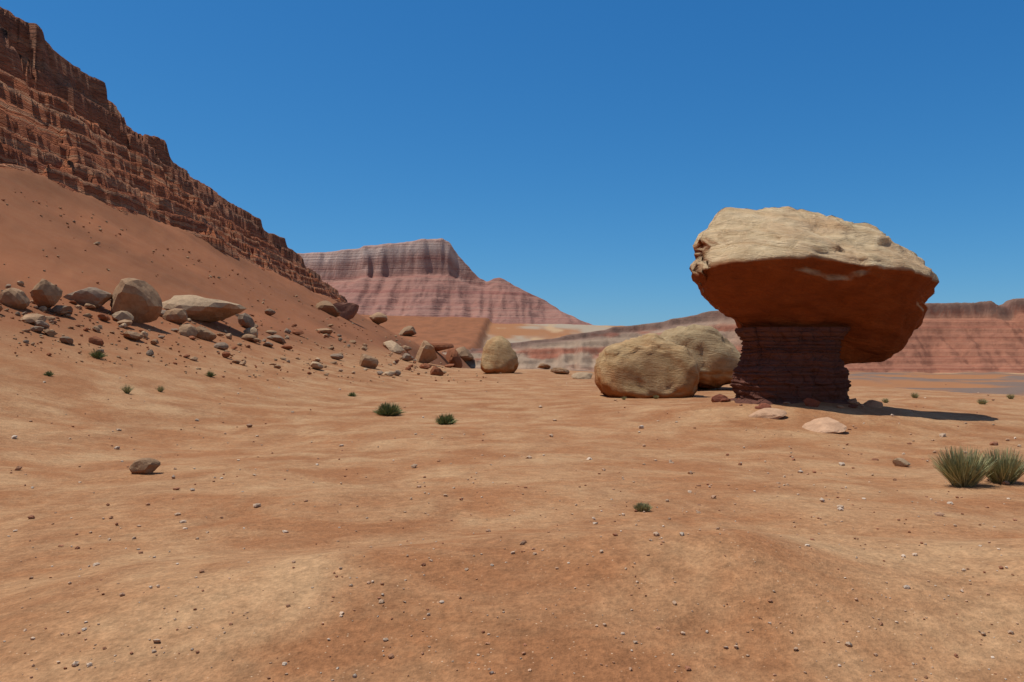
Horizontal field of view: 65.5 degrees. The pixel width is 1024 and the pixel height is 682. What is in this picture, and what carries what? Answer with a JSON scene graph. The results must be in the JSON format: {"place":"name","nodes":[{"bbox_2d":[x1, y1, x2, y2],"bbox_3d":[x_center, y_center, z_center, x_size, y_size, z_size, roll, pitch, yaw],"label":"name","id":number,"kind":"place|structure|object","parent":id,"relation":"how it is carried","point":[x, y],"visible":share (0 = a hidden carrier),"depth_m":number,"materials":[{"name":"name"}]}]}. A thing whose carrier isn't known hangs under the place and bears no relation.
{"place":"outdoors","nodes":[
{"label":"outdoors","id":0,"kind":"place"},
{"bbox_2d":[0,7,347,302],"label":"cliff","id":1,"kind":"structure","parent":0,"point":[63,123],"depth_m":115.40,"materials":[{"name":"brown stone"}]},
{"bbox_2d":[297,238,591,324],"bbox_3d":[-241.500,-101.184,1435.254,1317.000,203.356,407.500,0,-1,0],"label":"mesa","id":2,"kind":"structure","parent":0,"point":[439,277],"depth_m":1513.70,"materials":[{"name":"pink stone"}]},
{"bbox_2d":[0,167,1023,681],"bbox_3d":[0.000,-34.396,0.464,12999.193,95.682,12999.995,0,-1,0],"label":"ground","id":3,"kind":"structure","parent":0,"point":[74,475],"depth_m":9.19,"materials":[{"name":"brown sand"}]},
{"bbox_2d":[0,192,910,473],"bbox_3d":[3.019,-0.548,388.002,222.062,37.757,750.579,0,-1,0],"label":"talus rocks","id":4,"kind":"object","parent":3,"relation":"on","point":[130,300],"visible":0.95,"depth_m":42.44,"materials":[{"name":"stone"}]},
{"bbox_2d":[480,336,518,373],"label":"boulder","id":5,"kind":"object","parent":3,"relation":"on","point":[499,356],"visible":0.88,"depth_m":75.37,"materials":[{"name":"beige stone"}]},
{"bbox_2d":[3,375,1020,681],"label":"pebbles","id":6,"kind":"object","parent":3,"relation":"on","point":[523,541],"visible":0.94,"depth_m":5.52,"materials":[{"name":"brown stone"}]},
{"bbox_2d":[42,348,1023,511],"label":"desert shrubs","id":7,"kind":"object","parent":3,"relation":"on","point":[955,470],"visible":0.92,"depth_m":11.72,"materials":[{"name":"green plant"}]},
{"bbox_2d":[594,333,699,397],"bbox_3d":[6.448,1.333,38.469,4.862,3.416,4.145,0,-1,0],"label":"boulder","id":8,"kind":"object","parent":3,"relation":"on","point":[649,365],"visible":0.81,"depth_m":36.84,"materials":[{"name":"beige stone"}]},
{"bbox_2d":[659,324,740,388],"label":"boulder","id":9,"kind":"object","parent":3,"relation":"on","point":[715,353],"visible":0.61,"depth_m":44.66,"materials":[{"name":"beige stone"}]},
{"bbox_2d":[730,327,850,404],"bbox_3d":[8.826,1.025,25.321,4.514,2.886,3.386,0,-1,0],"label":"rock pedestal","id":10,"kind":"object","parent":3,"relation":"on","point":[782,365],"visible":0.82,"depth_m":24.22,"materials":[{"name":"brown stone"}]},
{"bbox_2d":[689,206,938,364],"bbox_3d":[9.643,-1.845,25.567,7.618,5.221,5.474,0,-1,0],"label":"balanced boulder","id":11,"kind":"object","parent":10,"relation":"on","point":[872,287],"visible":0.84,"depth_m":24.07,"materials":[{"name":"stone"}]},
{"bbox_2d":[711,394,882,408],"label":"rock fragments","id":12,"kind":"object","parent":3,"relation":"on","point":[809,402],"visible":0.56,"depth_m":23.95,"materials":[{"name":"stone"}]},
{"bbox_2d":[0,0,1023,325],"label":"sky","id":13,"kind":"structure","parent":0,"point":[576,155],"materials":[{"name":"blue"}]},
{"bbox_2d":[442,298,1023,372],"bbox_3d":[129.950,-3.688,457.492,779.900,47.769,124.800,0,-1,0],"label":"ridge","id":14,"kind":"structure","parent":0,"point":[980,337],"depth_m":459.72,"materials":[{"name":"pink stone"}]}
]}

